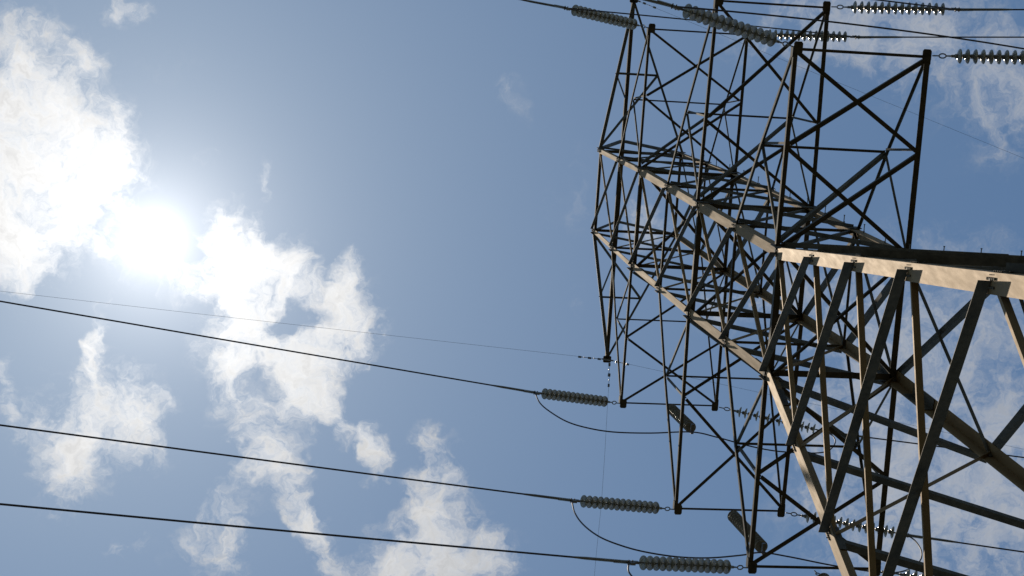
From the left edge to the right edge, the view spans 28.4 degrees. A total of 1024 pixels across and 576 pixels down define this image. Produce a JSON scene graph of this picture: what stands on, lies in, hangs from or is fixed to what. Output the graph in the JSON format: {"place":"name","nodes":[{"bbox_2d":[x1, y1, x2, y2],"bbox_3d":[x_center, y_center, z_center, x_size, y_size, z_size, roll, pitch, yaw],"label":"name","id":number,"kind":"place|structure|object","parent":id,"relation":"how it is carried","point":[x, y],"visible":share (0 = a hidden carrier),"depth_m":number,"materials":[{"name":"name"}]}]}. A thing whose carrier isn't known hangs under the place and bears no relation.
{"place":"outdoors","nodes":[
{"label":"outdoors","id":0,"kind":"place"},
{"bbox_2d":[0,0,1023,575],"label":"sky","id":1,"kind":"structure","parent":0,"point":[423,170],"materials":[{"name":"blue"}]},
{"bbox_3d":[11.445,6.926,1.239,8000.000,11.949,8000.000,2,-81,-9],"label":"ground","id":2,"kind":"structure","parent":0,"visible":0},
{"bbox_2d":[590,0,1023,575],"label":"transmission tower","id":3,"kind":"structure","parent":2,"relation":"on","point":[982,276],"depth_m":38.25,"materials":[{"name":"metal"}]},
{"bbox_2d":[2,291,607,359],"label":"earth wire","id":4,"kind":"object","parent":3,"relation":"attached to","point":[355,331],"visible":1,"depth_m":56.66,"materials":[{"name":"metal"}]},
{"bbox_2d":[523,388,619,406],"bbox_3d":[1.502,2.703,50.005,3.059,0.274,0.274,9,-81,-36],"label":"insulator string","id":5,"kind":"object","parent":3,"relation":"attached to","point":[572,397],"visible":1,"depth_m":49.97,"materials":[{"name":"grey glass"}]},
{"bbox_2d":[0,300,529,391],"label":"conductor","id":6,"kind":"object","parent":5,"relation":"attached to","point":[511,388],"visible":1,"depth_m":45.79,"materials":[{"name":"metal"}]},
{"bbox_2d":[535,393,835,453],"bbox_3d":[4.433,3.380,48.814,7.709,2.950,0.172,9,-82,-10],"label":"jumper cable","id":7,"kind":"object","parent":5,"relation":"hanging from","point":[663,432],"visible":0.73,"depth_m":47.91,"materials":[{"name":"metal"}]},
{"bbox_2d":[554,4,648,29],"bbox_3d":[2.163,-6.485,48.405,3.058,0.274,0.274,7,-80,-40],"label":"insulator string","id":8,"kind":"object","parent":3,"relation":"attached to","point":[618,20],"visible":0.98,"depth_m":48.41,"materials":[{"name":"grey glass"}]},
{"bbox_2d":[521,0,561,8],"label":"conductor","id":9,"kind":"object","parent":8,"relation":"attached to","point":[541,3],"visible":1,"depth_m":47.29,"materials":[{"name":"metal"}]},
{"bbox_2d":[594,363,610,575],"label":"earth wire","id":10,"kind":"object","parent":3,"relation":"attached to","point":[609,365],"visible":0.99,"depth_m":59.20,"materials":[{"name":"metal"}]},
{"bbox_2d":[559,495,674,513],"bbox_3d":[2.288,4.698,43.943,3.060,0.274,0.274,9,-81,-31],"label":"insulator string","id":11,"kind":"object","parent":3,"relation":"attached to","point":[617,504],"visible":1,"depth_m":43.93,"materials":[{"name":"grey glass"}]},
{"bbox_2d":[0,424,566,499],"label":"conductor","id":12,"kind":"object","parent":11,"relation":"attached to","point":[544,496],"visible":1,"depth_m":40.02,"materials":[{"name":"metal"}]},
{"bbox_2d":[613,555,747,573],"bbox_3d":[3.170,5.150,37.669,3.060,0.274,0.274,7,-81,-30],"label":"insulator string","id":13,"kind":"object","parent":3,"relation":"attached to","point":[681,564],"visible":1,"depth_m":37.65,"materials":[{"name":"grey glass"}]},
{"bbox_2d":[0,503,622,561],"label":"conductor","id":14,"kind":"object","parent":13,"relation":"attached to","point":[335,535],"visible":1,"depth_m":33.98,"materials":[{"name":"metal"}]},
{"bbox_2d":[669,404,695,433],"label":"insulator string","id":15,"kind":"object","parent":3,"relation":"hanging from","point":[688,423],"visible":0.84,"depth_m":49.55,"materials":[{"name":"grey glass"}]},
{"bbox_2d":[657,0,793,46],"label":"insulator string","id":16,"kind":"object","parent":3,"relation":"attached to","point":[741,28],"visible":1,"depth_m":36.08,"materials":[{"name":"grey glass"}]},
{"bbox_2d":[643,0,669,6],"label":"conductor","id":17,"kind":"object","parent":16,"relation":"attached to","point":[655,2],"visible":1,"depth_m":35.29,"materials":[{"name":"metal"}]},
{"bbox_2d":[679,6,1023,49],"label":"jumper cable","id":18,"kind":"object","parent":16,"relation":"attached to","point":[850,24],"visible":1,"depth_m":35.45,"materials":[{"name":"metal"}]},
{"bbox_2d":[727,510,767,554],"bbox_3d":[5.042,5.211,43.553,0.274,2.879,0.274,2,-81,-9],"label":"insulator string","id":19,"kind":"object","parent":3,"relation":"hanging from","point":[734,517],"visible":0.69,"depth_m":43.47,"materials":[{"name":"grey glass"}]},
{"bbox_2d":[719,407,832,434],"bbox_3d":[6.741,3.358,51.064,3.107,0.274,0.274,13,-82,9],"label":"insulator string","id":20,"kind":"object","parent":3,"relation":"attached to","point":[767,418],"visible":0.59,"depth_m":51.05,"materials":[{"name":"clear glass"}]},
{"bbox_2d":[845,433,1023,457],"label":"conductor","id":21,"kind":"object","parent":20,"relation":"attached to","point":[860,436],"visible":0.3,"depth_m":50.70,"materials":[{"name":"metal"}]},
{"bbox_2d":[608,359,1020,448],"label":"earth wire","id":22,"kind":"object","parent":3,"relation":"attached to","point":[741,388],"visible":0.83,"depth_m":59.05,"materials":[{"name":"metal"}]},
{"bbox_2d":[769,29,870,41],"bbox_3d":[7.373,-6.223,49.957,3.046,0.274,0.274,1,-80,-6],"label":"insulator string","id":23,"kind":"object","parent":3,"relation":"attached to","point":[792,34],"visible":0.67,"depth_m":49.90,"materials":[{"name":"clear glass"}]},
{"bbox_2d":[571,8,854,36],"bbox_3d":[4.928,-6.388,48.712,7.605,1.610,0.061,5,-81,-9],"label":"jumper cable","id":24,"kind":"object","parent":23,"relation":"hanging from","point":[695,20],"visible":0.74,"depth_m":47.73,"materials":[{"name":"metal"}]},
{"bbox_2d":[860,36,1023,37],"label":"conductor","id":25,"kind":"object","parent":23,"relation":"attached to","point":[941,37],"visible":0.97,"depth_m":49.89,"materials":[{"name":"metal"}]},
{"bbox_2d":[814,570,828,575],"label":"insulator string","id":26,"kind":"object","parent":3,"relation":"hanging from","point":[822,574],"visible":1,"depth_m":38.09,"materials":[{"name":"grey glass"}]},
{"bbox_2d":[635,0,1019,156],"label":"earth wire","id":27,"kind":"object","parent":3,"relation":"attached to","point":[654,7],"visible":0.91,"depth_m":57.49,"materials":[{"name":"metal"}]},
{"bbox_2d":[786,511,921,538],"bbox_3d":[7.608,5.282,45.067,3.063,0.274,0.274,10,-82,2],"label":"insulator string","id":28,"kind":"object","parent":3,"relation":"attached to","point":[891,532],"visible":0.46,"depth_m":45.01,"materials":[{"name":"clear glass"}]},
{"bbox_2d":[571,500,922,572],"bbox_3d":[5.232,5.337,42.687,7.922,3.501,0.148,8,-81,-10],"label":"jumper cable","id":29,"kind":"object","parent":28,"relation":"hanging from","point":[587,528],"visible":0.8,"depth_m":41.49,"materials":[{"name":"metal"}]},
{"bbox_2d":[910,534,1023,552],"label":"conductor","id":30,"kind":"object","parent":28,"relation":"attached to","point":[936,539],"visible":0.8,"depth_m":44.91,"materials":[{"name":"metal"}]},
{"bbox_2d":[831,1,959,15],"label":"insulator string","id":31,"kind":"object","parent":3,"relation":"attached to","point":[888,8],"visible":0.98,"depth_m":43.30,"materials":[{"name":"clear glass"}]},
{"bbox_2d":[876,0,954,9],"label":"jumper cable","id":32,"kind":"object","parent":31,"relation":"hanging from","point":[916,4],"visible":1,"depth_m":42.72,"materials":[{"name":"metal"}]},
{"bbox_2d":[960,8,1023,10],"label":"conductor","id":33,"kind":"object","parent":31,"relation":"attached to","point":[983,9],"visible":1,"depth_m":43.32,"materials":[{"name":"metal"}]},
{"bbox_2d":[881,569,923,575],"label":"insulator string","id":34,"kind":"object","parent":3,"relation":"attached to","point":[907,573],"visible":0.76,"depth_m":38.79,"materials":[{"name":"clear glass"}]},
{"bbox_2d":[932,49,1023,64],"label":"insulator string","id":35,"kind":"object","parent":3,"relation":"attached to","point":[975,56],"visible":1,"depth_m":37.23,"materials":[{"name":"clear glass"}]}
]}

